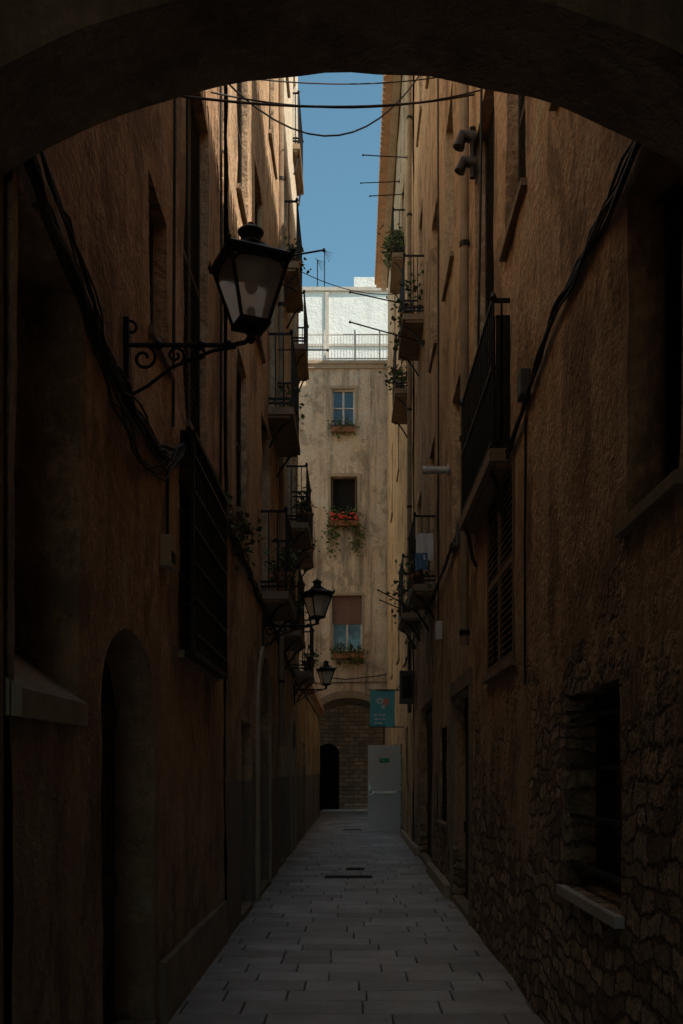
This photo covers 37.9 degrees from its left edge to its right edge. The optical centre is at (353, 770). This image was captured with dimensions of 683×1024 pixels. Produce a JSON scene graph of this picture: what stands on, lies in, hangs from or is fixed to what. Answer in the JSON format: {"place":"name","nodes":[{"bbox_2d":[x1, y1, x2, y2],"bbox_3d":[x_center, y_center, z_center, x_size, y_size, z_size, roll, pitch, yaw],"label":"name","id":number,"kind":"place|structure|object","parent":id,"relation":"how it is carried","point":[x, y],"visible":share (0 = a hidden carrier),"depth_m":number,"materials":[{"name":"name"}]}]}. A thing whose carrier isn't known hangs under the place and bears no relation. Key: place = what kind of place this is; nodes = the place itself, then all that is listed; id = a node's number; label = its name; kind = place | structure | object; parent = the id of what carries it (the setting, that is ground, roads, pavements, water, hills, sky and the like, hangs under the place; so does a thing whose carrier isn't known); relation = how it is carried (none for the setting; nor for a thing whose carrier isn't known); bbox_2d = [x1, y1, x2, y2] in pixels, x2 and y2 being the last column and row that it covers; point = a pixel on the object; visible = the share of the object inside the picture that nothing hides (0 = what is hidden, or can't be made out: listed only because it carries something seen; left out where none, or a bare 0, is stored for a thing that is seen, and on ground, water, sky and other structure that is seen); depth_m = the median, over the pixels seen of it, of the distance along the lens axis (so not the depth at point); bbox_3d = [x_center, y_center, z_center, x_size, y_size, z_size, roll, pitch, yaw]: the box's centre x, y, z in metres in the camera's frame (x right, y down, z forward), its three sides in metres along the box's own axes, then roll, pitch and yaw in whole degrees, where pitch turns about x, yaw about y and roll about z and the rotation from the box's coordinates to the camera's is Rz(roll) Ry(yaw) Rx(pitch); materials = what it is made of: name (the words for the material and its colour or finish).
{"place":"outdoors","nodes":[
{"label":"outdoors","id":0,"kind":"place"},
{"bbox_2d":[4,810,441,1023],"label":"ground","id":1,"kind":"structure","parent":0,"point":[8,948],"depth_m":7.67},
{"bbox_2d":[0,166,3,1023],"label":"passage walls","id":2,"kind":"structure","parent":1,"relation":"on","point":[1,596],"depth_m":3.53,"materials":[{"name":"paint"}]},
{"bbox_2d":[0,0,682,173],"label":"arch rib","id":3,"kind":"object","parent":2,"relation":"attached to","point":[69,68],"visible":1,"depth_m":3.31,"materials":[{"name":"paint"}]},
{"bbox_2d":[4,169,154,943],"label":"side wall","id":4,"kind":"structure","parent":1,"relation":"on","point":[8,892],"depth_m":9.40,"materials":[{"name":"brown paint"}]},
{"bbox_2d":[4,86,228,943],"bbox_3d":[-4.215,-6.525,12.650,5.970,16.350,6.500,0,0,0],"label":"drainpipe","id":5,"kind":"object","parent":1,"relation":"on","point":[225,228],"depth_m":9.40,"materials":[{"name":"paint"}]},
{"bbox_2d":[224,78,278,937],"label":"facade","id":6,"kind":"structure","parent":1,"relation":"on","point":[259,483],"depth_m":11.70,"materials":[{"name":"paint"}]},
{"bbox_2d":[23,155,298,685],"bbox_3d":[-1.178,-2.165,12.598,0.085,0.689,18.084,0,0,0],"label":"cable bundle","id":7,"kind":"object","parent":6,"relation":"attached to","point":[71,268],"visible":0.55,"depth_m":4.58,"materials":[{"name":"rubber"}]},
{"bbox_2d":[236,82,247,224],"bbox_3d":[-1.238,-6.973,10.700,0.165,2.055,1.100,0,0,0],"label":"shutter","id":8,"kind":"object","parent":6,"relation":"attached to","point":[239,170],"visible":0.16,"depth_m":10.93,"materials":[{"name":"wood"}]},
{"bbox_2d":[236,366,250,534],"bbox_3d":[-1.238,-3.522,10.650,0.165,1.755,1.000,0,0,0],"label":"shutter","id":9,"kind":"object","parent":6,"relation":"attached to","point":[238,444],"visible":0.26,"depth_m":10.92,"materials":[{"name":"wood"}]},
{"bbox_2d":[255,194,265,362],"bbox_3d":[-1.238,-6.372,12.500,0.165,2.055,1.100,0,0,0],"label":"shutter","id":10,"kind":"object","parent":6,"relation":"attached to","point":[260,347],"visible":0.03,"depth_m":12.75,"materials":[{"name":"wood"}]},
{"bbox_2d":[255,645,271,900],"bbox_3d":[-1.308,-0.005,13.200,0.285,3.310,1.920,0,0,0],"label":"door","id":11,"kind":"structure","parent":6,"relation":"attached to","point":[262,886],"depth_m":12.40,"materials":[{"name":"brown wood"}]},
{"bbox_2d":[268,79,277,179],"bbox_3d":[-1.238,-10.072,14.500,0.165,2.255,1.100,0,0,0],"label":"shutter","id":12,"kind":"object","parent":6,"relation":"attached to","point":[272,149],"visible":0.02,"depth_m":14.53,"materials":[{"name":"wood"}]},
{"bbox_2d":[260,506,295,644],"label":"balcony","id":13,"kind":"structure","parent":6,"relation":"attached to","point":[279,605],"depth_m":12.89,"materials":[{"name":"metal"}]},
{"bbox_2d":[264,538,306,590],"bbox_3d":[-0.892,-2.664,13.056,0.553,0.736,0.730,0,0,0],"label":"potted plant","id":14,"kind":"object","parent":13,"relation":"on","point":[281,575],"visible":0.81,"depth_m":12.93,"materials":[{"name":"green plant"}]},
{"bbox_2d":[278,78,284,745],"bbox_3d":[-1.160,-6.400,15.850,0.110,12.000,0.105,0,0,0],"label":"drainpipe","id":15,"kind":"object","parent":6,"relation":"attached to","point":[281,306],"visible":0.62,"depth_m":15.81,"materials":[{"name":"metal"}]},
{"bbox_2d":[268,329,299,476],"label":"balcony","id":16,"kind":"structure","parent":6,"relation":"attached to","point":[284,430],"depth_m":14.22,"materials":[{"name":"metal"}]},
{"bbox_2d":[262,578,334,645],"bbox_3d":[-0.727,-2.049,12.936,0.935,0.938,0.426,0,0,-15],"label":"street lamp","id":17,"kind":"object","parent":6,"relation":"attached to","point":[317,597],"visible":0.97,"depth_m":12.95,"materials":[{"name":"metal"}]},
{"bbox_2d":[278,77,298,869],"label":"facade","id":18,"kind":"structure","parent":1,"relation":"on","point":[290,193],"depth_m":18.86,"materials":[{"name":"paint"}]},
{"bbox_2d":[290,714,295,853],"bbox_3d":[-1.323,0.250,19.950,0.255,2.800,1.400,0,0,0],"label":"door","id":19,"kind":"structure","parent":18,"relation":"attached to","point":[293,722],"depth_m":19.33,"materials":[{"name":"brown wood"}]},
{"bbox_2d":[284,197,302,328],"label":"balcony","id":20,"kind":"structure","parent":18,"relation":"attached to","point":[292,298],"depth_m":17.20,"materials":[{"name":"metal"}]},
{"bbox_2d":[284,563,305,669],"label":"balcony","id":21,"kind":"structure","parent":18,"relation":"attached to","point":[294,641],"depth_m":16.66,"materials":[{"name":"metal"}]},
{"bbox_2d":[293,90,303,206],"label":"balcony","id":22,"kind":"structure","parent":18,"relation":"attached to","point":[298,157],"depth_m":20.43,"materials":[{"name":"metal"}]},
{"bbox_2d":[286,462,311,557],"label":"balcony","id":23,"kind":"structure","parent":18,"relation":"attached to","point":[301,530],"depth_m":18.18,"materials":[{"name":"metal"}]},
{"bbox_2d":[292,485,316,525],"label":"potted plant","id":24,"kind":"object","parent":23,"relation":"on","point":[303,508],"visible":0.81,"depth_m":18.19,"materials":[{"name":"green plant"}]},
{"bbox_2d":[293,290,308,388],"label":"balcony","id":25,"kind":"structure","parent":18,"relation":"attached to","point":[302,364],"depth_m":20.38,"materials":[{"name":"metal"}]},
{"bbox_2d":[292,619,314,700],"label":"balcony","id":26,"kind":"structure","parent":18,"relation":"attached to","point":[302,677],"depth_m":20.02,"materials":[{"name":"metal"}]},
{"bbox_2d":[297,644,325,670],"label":"potted plant","id":27,"kind":"object","parent":26,"relation":"on","point":[308,658],"visible":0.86,"depth_m":20.16,"materials":[{"name":"green plant"}]},
{"bbox_2d":[293,496,313,584],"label":"balcony","id":28,"kind":"structure","parent":18,"relation":"attached to","point":[305,558],"depth_m":20.74,"materials":[{"name":"metal"}]},
{"bbox_2d":[293,660,335,704],"bbox_3d":[-0.805,-1.802,20.244,0.852,0.925,0.368,0,0,-13],"label":"street lamp","id":29,"kind":"object","parent":18,"relation":"attached to","point":[326,671],"visible":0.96,"depth_m":20.24,"materials":[{"name":"metal"}]},
{"bbox_2d":[298,670,323,842],"bbox_3d":[-3.243,-0.442,28.905,4.374,4.184,13.990,0,0,0],"label":"plaster annex","id":30,"kind":"object","parent":1,"relation":"on","point":[310,710],"visible":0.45,"depth_m":26.89,"materials":[{"name":"beige"}]},
{"bbox_2d":[298,369,387,744],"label":"facade","id":31,"kind":"structure","parent":1,"relation":"on","point":[363,452],"depth_m":36.00,"materials":[{"name":"beige paint"}]},
{"bbox_2d":[329,386,356,426],"bbox_3d":[-0.385,-13.185,36.068,1.010,1.481,0.225,0,0,0],"label":"window","id":32,"kind":"structure","parent":31,"relation":"in","point":[343,403],"depth_m":36.18,"materials":[{"name":"blue glass"}]},
{"bbox_2d":[323,505,364,530],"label":"window box plant","id":33,"kind":"object","parent":31,"relation":"attached to","point":[346,521],"depth_m":35.71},
{"bbox_2d":[321,517,340,557],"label":"trailing plant","id":34,"kind":"object","parent":33,"relation":"hanging from","point":[331,532],"visible":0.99,"depth_m":35.81,"materials":[{"name":"green plant"}]},
{"bbox_2d":[346,523,365,556],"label":"trailing plant","id":35,"kind":"object","parent":33,"relation":"hanging from","point":[356,536],"visible":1,"depth_m":35.82,"materials":[{"name":"green plant"}]},
{"bbox_2d":[327,416,360,440],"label":"window box plant","id":36,"kind":"object","parent":31,"relation":"attached to","point":[341,429],"depth_m":35.76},
{"bbox_2d":[328,473,359,526],"bbox_3d":[-0.360,-9.807,36.127,1.180,1.925,0.345,0,0,0],"label":"window","id":37,"kind":"structure","parent":31,"relation":"in","point":[342,493],"depth_m":36.30,"materials":[{"name":"black glass"}]},
{"bbox_2d":[320,690,369,704],"bbox_3d":[-0.180,-2.355,36.005,3.080,1.110,0.110,0,0,0],"label":"arch ring","id":38,"kind":"object","parent":31,"relation":"attached to","point":[344,694],"visible":0.41,"depth_m":35.95,"materials":[{"name":"stone"}]},
{"bbox_2d":[308,360,386,368],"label":"cornice","id":39,"kind":"structure","parent":31,"relation":"on","point":[345,364],"depth_m":35.93,"materials":[{"name":"stone"}]},
{"bbox_2d":[299,330,387,359],"bbox_3d":[-1.500,-15.410,36.120,7.000,1.180,0.080,0,0,0],"label":"terrace railing","id":40,"kind":"object","parent":39,"relation":"on","point":[337,358],"visible":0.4,"depth_m":36.10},
{"bbox_2d":[330,593,364,651],"bbox_3d":[-0.250,-5.370,36.078,1.280,2.151,0.245,0,0,0],"label":"window","id":41,"kind":"structure","parent":31,"relation":"in","point":[347,618],"depth_m":36.11,"materials":[{"name":"clear glass"}]},
{"bbox_2d":[329,639,370,667],"bbox_3d":[-0.149,-4.186,35.783,1.509,1.096,0.583,0,0,0],"label":"window box plant","id":42,"kind":"object","parent":31,"relation":"attached to","point":[350,656],"depth_m":35.71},
{"bbox_2d":[302,277,387,359],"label":"building mass","id":43,"kind":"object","parent":1,"relation":"on","point":[364,283],"visible":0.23,"depth_m":41.42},
{"bbox_2d":[320,705,381,808],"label":"courtyard wall","id":44,"kind":"structure","parent":1,"relation":"on","point":[349,733],"depth_m":41.50,"materials":[{"name":"brick"}]},
{"bbox_2d":[319,744,338,809],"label":"doorway","id":45,"kind":"structure","parent":44,"relation":"attached to","point":[329,778],"depth_m":41.93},
{"bbox_2d":[387,75,413,841],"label":"facade","id":46,"kind":"structure","parent":1,"relation":"on","point":[401,733],"depth_m":26.36,"materials":[{"name":"orange paint"}]},
{"bbox_2d":[369,686,398,726],"bbox_3d":[0.787,-1.679,23.995,0.863,1.259,0.050,0,0,0],"label":"banner sign","id":47,"kind":"object","parent":46,"relation":"attached to","point":[382,707],"visible":0.93,"depth_m":24.00,"materials":[{"name":"fabric"}]},
{"bbox_2d":[390,207,404,298],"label":"balcony","id":48,"kind":"structure","parent":46,"relation":"attached to","point":[396,267],"depth_m":23.93,"materials":[{"name":"metal"}]},
{"bbox_2d":[381,223,404,270],"bbox_3d":[1.045,-12.696,24.175,0.760,1.090,1.304,0,0,0],"label":"potted plant","id":49,"kind":"object","parent":48,"relation":"on","point":[395,242],"visible":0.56,"depth_m":23.99,"materials":[{"name":"green plant"}]},
{"bbox_2d":[391,337,413,437],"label":"balcony","id":50,"kind":"structure","parent":46,"relation":"attached to","point":[399,405],"depth_m":21.40,"materials":[{"name":"metal"}]},
{"bbox_2d":[379,364,413,409],"bbox_3d":[0.949,-8.293,21.287,0.845,0.907,1.071,0,0,0],"label":"potted plant","id":51,"kind":"object","parent":50,"relation":"on","point":[398,373],"visible":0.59,"depth_m":21.21,"materials":[{"name":"green plant"}]},
{"bbox_2d":[407,75,411,712],"bbox_3d":[1.140,-7.800,20.450,0.110,13.200,0.105,0,0,0],"label":"drainpipe","id":52,"kind":"object","parent":46,"relation":"attached to","point":[409,367],"visible":0.64,"depth_m":20.41,"materials":[{"name":"metal"}]},
{"bbox_2d":[412,76,414,725],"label":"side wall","id":53,"kind":"structure","parent":1,"relation":"on","point":[413,504],"depth_m":35.85,"materials":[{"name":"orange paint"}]},
{"bbox_2d":[374,75,413,290],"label":"tiled roof","id":54,"kind":"structure","parent":53,"relation":"on","point":[391,93],"depth_m":28.64,"materials":[{"name":"tile"}]},
{"bbox_2d":[413,76,437,868],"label":"facade","id":55,"kind":"structure","parent":1,"relation":"on","point":[426,404],"depth_m":17.05,"materials":[{"name":"paint"}]},
{"bbox_2d":[399,641,414,703],"bbox_3d":[1.060,-1.975,19.942,0.300,1.250,0.315,0,0,0],"label":"fuse box","id":56,"kind":"object","parent":55,"relation":"attached to","point":[406,687],"visible":1,"depth_m":19.80,"materials":[{"name":"metal"}]},
{"bbox_2d":[398,553,421,648],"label":"balcony","id":57,"kind":"structure","parent":55,"relation":"attached to","point":[413,619],"depth_m":18.39,"materials":[{"name":"metal"}]},
{"bbox_2d":[386,580,412,624],"bbox_3d":[0.935,-3.184,18.730,0.634,0.964,1.023,0,0,12],"label":"potted plant","id":58,"kind":"object","parent":57,"relation":"on","point":[399,610],"visible":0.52,"depth_m":18.49,"materials":[{"name":"green plant"}]},
{"bbox_2d":[398,252,423,376],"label":"balcony","id":59,"kind":"structure","parent":55,"relation":"attached to","point":[412,326],"depth_m":17.75,"materials":[{"name":"metal"}]},
{"bbox_2d":[386,262,423,336],"bbox_3d":[0.964,-8.333,17.902,0.786,1.142,1.066,0,0,0],"label":"potted plant","id":60,"kind":"object","parent":59,"relation":"on","point":[407,289],"visible":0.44,"depth_m":17.77,"materials":[{"name":"green plant"}]},
{"bbox_2d":[407,512,435,630],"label":"balcony","id":61,"kind":"structure","parent":55,"relation":"attached to","point":[423,598],"depth_m":15.13,"materials":[{"name":"metal"}]},
{"bbox_2d":[394,550,431,607],"bbox_3d":[0.936,-2.978,15.280,0.636,1.076,1.077,0,0,0],"label":"potted plant","id":62,"kind":"object","parent":61,"relation":"on","point":[410,576],"visible":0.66,"depth_m":15.17,"materials":[{"name":"green plant"}]},
{"bbox_2d":[415,553,426,569],"bbox_3d":[1.000,-3.125,14.822,0.180,0.250,0.072,0,0,0],"label":"hanging laundry","id":63,"kind":"object","parent":61,"relation":"hanging from","point":[420,562],"visible":1,"depth_m":14.82,"materials":[{"name":"blue fabric"}]},
{"bbox_2d":[416,533,432,560],"bbox_3d":[1.055,-3.350,14.861,0.250,0.400,0.072,0,0,0],"label":"hanging laundry","id":64,"kind":"object","parent":61,"relation":"hanging from","point":[424,542],"visible":1,"depth_m":14.87,"materials":[{"name":"white fabric"}]},
{"bbox_2d":[419,706,431,865],"bbox_3d":[1.320,0.250,17.200,0.220,2.800,2.800,0,0,0],"label":"door","id":65,"kind":"structure","parent":55,"relation":"attached to","point":[424,857],"depth_m":17.90,"materials":[{"name":"brown wood"}]},
{"bbox_2d":[437,78,473,894],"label":"facade","id":66,"kind":"structure","parent":1,"relation":"on","point":[454,659],"depth_m":12.73,"materials":[{"name":"paint"}]},
{"bbox_2d":[261,77,434,84],"bbox_3d":[-0.010,-7.350,10.500,0.012,2.112,3.874,0,0,39],"label":"overhead cable","id":67,"kind":"object","parent":66,"relation":"attached to","point":[346,83],"visible":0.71,"depth_m":10.39,"materials":[{"name":"rubber"}]},
{"bbox_2d":[422,464,449,476],"bbox_3d":[1.055,-3.870,12.800,0.350,0.160,0.156,0,0,0],"label":"vent pipe","id":68,"kind":"object","parent":66,"relation":"attached to","point":[435,470],"visible":1,"depth_m":12.76,"materials":[{"name":"grey plastic"}]},
{"bbox_2d":[437,78,438,577],"bbox_3d":[1.204,-6.943,14.248,0.026,8.670,0.118,0,0,0],"label":"wall cable","id":69,"kind":"object","parent":66,"relation":"attached to","point":[438,285],"depth_m":14.21,"materials":[{"name":"rubber"}]},
{"bbox_2d":[437,727,446,827],"bbox_3d":[1.282,0.068,13.700,0.195,1.375,1.100,0,0,0],"label":"window","id":70,"kind":"structure","parent":66,"relation":"attached to","point":[441,823],"depth_m":13.90,"materials":[{"name":"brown wood"}]},
{"bbox_2d":[442,251,453,301],"bbox_3d":[1.317,-7.473,12.850,0.265,2.255,1.200,0,0,0],"label":"shutter","id":71,"kind":"object","parent":66,"relation":"attached to","point":[449,267],"visible":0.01,"depth_m":12.73,"materials":[{"name":"brown wood"}]},
{"bbox_2d":[449,667,473,925],"bbox_3d":[1.310,0.291,11.350,0.240,2.718,2.200,0,0,0],"label":"door","id":72,"kind":"structure","parent":66,"relation":"attached to","point":[457,687],"depth_m":11.85,"materials":[{"name":"brown wood"}]},
{"bbox_2d":[470,86,682,1023],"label":"facade","id":73,"kind":"structure","parent":1,"relation":"on","point":[604,611],"depth_m":5.42,"materials":[{"name":"paint"}]},
{"bbox_2d":[211,90,479,108],"bbox_3d":[-0.009,-6.150,9.001,2.641,0.715,0.014,0,0,-22],"label":"overhead cable","id":74,"kind":"object","parent":73,"relation":"attached to","point":[231,96],"visible":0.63,"depth_m":8.95,"materials":[{"name":"rubber"}]},
{"bbox_2d":[459,83,469,644],"bbox_3d":[1.140,-4.850,10.250,0.110,7.100,0.105,0,0,0],"label":"drainpipe","id":75,"kind":"object","parent":73,"relation":"attached to","point":[464,246],"visible":0.61,"depth_m":10.21,"materials":[{"name":"metal"}]},
{"bbox_2d":[453,126,476,179],"bbox_3d":[1.101,-6.150,9.900,0.236,0.500,0.120,0,0,0],"label":"clay vent","id":76,"kind":"object","parent":73,"relation":"attached to","point":[462,138],"visible":1,"depth_m":9.87,"materials":[{"name":"grey ceramic"}]},
{"bbox_2d":[477,89,482,346],"bbox_3d":[1.173,-5.456,9.308,0.035,5.653,0.604,0,0,1],"label":"wall cable","id":77,"kind":"object","parent":73,"relation":"attached to","point":[480,221],"depth_m":9.24,"materials":[{"name":"rubber"}]},
{"bbox_2d":[459,291,509,567],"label":"balcony","id":78,"kind":"structure","parent":73,"relation":"attached to","point":[484,465],"depth_m":8.19,"materials":[{"name":"metal"}]},
{"bbox_2d":[485,102,495,403],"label":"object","id":79,"kind":"object","parent":73,"relation":"attached to","point":[489,197],"visible":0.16,"depth_m":9.67,"materials":[{"name":"wood"}]},
{"bbox_2d":[482,454,515,683],"bbox_3d":[1.212,-1.597,8.250,0.095,1.605,1.600,0,0,0],"label":"shutter","id":80,"kind":"object","parent":73,"relation":"attached to","point":[500,584],"visible":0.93,"depth_m":8.20,"materials":[{"name":"brown wood"}]},
{"bbox_2d":[499,95,526,261],"bbox_3d":[1.268,-5.098,7.475,0.205,2.005,1.050,0,0,0],"label":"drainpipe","id":81,"kind":"object","parent":73,"relation":"attached to","point":[519,196],"visible":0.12,"depth_m":7.72,"materials":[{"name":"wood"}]},
{"bbox_2d":[403,140,640,667],"bbox_3d":[1.177,-2.570,13.705,0.047,0.388,20.292,0,0,0],"label":"cable bundle","id":82,"kind":"object","parent":73,"relation":"attached to","point":[598,228],"visible":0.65,"depth_m":5.18,"materials":[{"name":"rubber"}]},
{"bbox_2d":[517,368,530,402],"bbox_3d":[1.175,-2.670,6.890,0.070,0.180,0.180,0,0,0],"label":"junction box","id":83,"kind":"object","parent":73,"relation":"attached to","point":[524,375],"visible":0.8,"depth_m":6.80,"materials":[{"name":"metal"}]},
{"bbox_2d":[524,418,526,684],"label":"wall cable","id":84,"kind":"object","parent":73,"relation":"attached to","point":[525,475],"depth_m":6.89,"materials":[{"name":"rubber"}]},
{"bbox_2d":[556,690,624,928],"bbox_3d":[1.298,0.142,5.090,0.265,1.125,1.280,0,0,0],"label":"window","id":85,"kind":"structure","parent":73,"relation":"attached to","point":[606,870],"depth_m":5.46,"materials":[{"name":"black metal"}]},
{"bbox_2d":[613,193,682,537],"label":"window","id":86,"kind":"structure","parent":73,"relation":"attached to","point":[644,508],"depth_m":4.34,"materials":[{"name":"black glass"}]},
{"bbox_2d":[298,72,382,286],"label":"sky","id":87,"kind":"structure","parent":0,"point":[338,215],"materials":[{"name":"blue"}]},
{"bbox_2d":[299,291,387,359],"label":"facade","id":88,"kind":"structure","parent":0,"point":[345,308],"depth_m":41.50,"materials":[{"name":"paint"}]},
{"bbox_2d":[168,809,543,1023],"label":"pavement","id":89,"kind":"structure","parent":0,"point":[457,972],"depth_m":8.73,"materials":[{"name":"stone"}]},
{"bbox_2d":[4,86,224,1023],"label":"facade","id":90,"kind":"structure","parent":89,"relation":"on","point":[84,509],"depth_m":4.92,"materials":[{"name":"brown paint"}]},
{"bbox_2d":[4,654,87,725],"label":"sloped sill","id":91,"kind":"structure","parent":90,"relation":"attached to","point":[36,693],"depth_m":3.94,"materials":[{"name":"stone"}]},
{"bbox_2d":[40,151,187,480],"bbox_3d":[-1.187,-2.096,5.348,0.058,0.769,3.580,0,0,0],"label":"cable bundle","id":92,"kind":"object","parent":90,"relation":"attached to","point":[67,221],"visible":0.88,"depth_m":4.64,"materials":[{"name":"rubber"}]},
{"bbox_2d":[101,660,156,1023],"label":"door","id":93,"kind":"structure","parent":90,"relation":"attached to","point":[109,726],"depth_m":5.97,"materials":[{"name":"brown wood"}]},
{"bbox_2d":[148,216,174,379],"bbox_3d":[-1.282,-3.098,6.250,0.195,1.005,0.700,0,0,0],"label":"shutter","id":94,"kind":"object","parent":90,"relation":"attached to","point":[162,352],"visible":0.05,"depth_m":6.48,"materials":[{"name":"wood"}]},
{"bbox_2d":[160,467,175,570],"bbox_3d":[-1.190,-1.625,6.380,0.080,0.650,0.160,0,0,0],"label":"electric meter box","id":95,"kind":"object","parent":90,"relation":"attached to","point":[167,553],"visible":0.9,"depth_m":6.32,"materials":[{"name":"plastic"}]},
{"bbox_2d":[172,99,175,426],"bbox_3d":[-1.207,-5.281,6.675,0.023,5.961,0.069,0,0,0],"label":"wall cable","id":96,"kind":"object","parent":90,"relation":"attached to","point":[174,258],"depth_m":6.67,"materials":[{"name":"rubber"}]},
{"bbox_2d":[154,430,227,680],"bbox_3d":[-1.280,-1.593,7.875,0.340,1.595,1.850,0,0,0],"label":"window","id":97,"kind":"structure","parent":90,"relation":"attached to","point":[202,605],"depth_m":7.80,"materials":[{"name":"black metal"}]},
{"bbox_2d":[183,94,199,437],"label":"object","id":98,"kind":"object","parent":90,"relation":"attached to","point":[191,273],"visible":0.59,"depth_m":7.99,"materials":[{"name":"wood"}]},
{"bbox_2d":[123,222,295,406],"bbox_3d":[-0.777,-2.459,5.288,0.889,0.979,0.427,0,0,-16],"label":"street lamp","id":99,"kind":"object","parent":90,"relation":"attached to","point":[247,270],"visible":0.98,"depth_m":5.29,"materials":[{"name":"metal"}]},
{"bbox_2d":[219,86,222,485],"bbox_3d":[-1.207,-4.803,9.025,0.026,4.876,0.069,0,0,0],"label":"wall cable","id":100,"kind":"object","parent":90,"relation":"attached to","point":[221,311],"depth_m":9.02,"materials":[{"name":"rubber"}]},
{"bbox_2d":[226,490,269,570],"bbox_3d":[-1.099,-2.345,9.695,0.573,0.650,1.146,0,0,0],"label":"climbing plant","id":101,"kind":"object","parent":90,"relation":"attached to","point":[241,528],"visible":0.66,"depth_m":9.61,"materials":[{"name":"green plant"}]},
{"bbox_2d":[229,76,418,136],"bbox_3d":[-0.008,-7.946,10.903,0.016,3.518,4.865,0,0,30],"label":"overhead cable","id":102,"kind":"object","parent":90,"relation":"attached to","point":[263,112],"visible":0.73,"depth_m":10.35,"materials":[{"name":"rubber"}]},
{"bbox_2d":[180,93,474,107],"bbox_3d":[-0.010,-5.775,8.501,0.017,2.068,3.876,0,0,39],"label":"overhead cable","id":103,"kind":"object","parent":90,"relation":"attached to","point":[292,105],"visible":0.89,"depth_m":8.08,"materials":[{"name":"rubber"}]},
{"bbox_2d":[159,900,228,1023],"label":"plinth","id":104,"kind":"structure","parent":89,"relation":"on","point":[186,962],"depth_m":7.24,"materials":[{"name":"stone"}]},
{"bbox_2d":[401,830,449,898],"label":"kerb","id":105,"kind":"structure","parent":89,"relation":"on","point":[438,878],"depth_m":14.45,"materials":[{"name":"stone"}]},
{"bbox_2d":[368,745,400,830],"bbox_3d":[0.790,0.445,25.675,0.859,2.230,0.150,0,0,0],"label":"door leaf","id":106,"kind":"object","parent":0,"point":[384,787],"visible":1,"depth_m":25.69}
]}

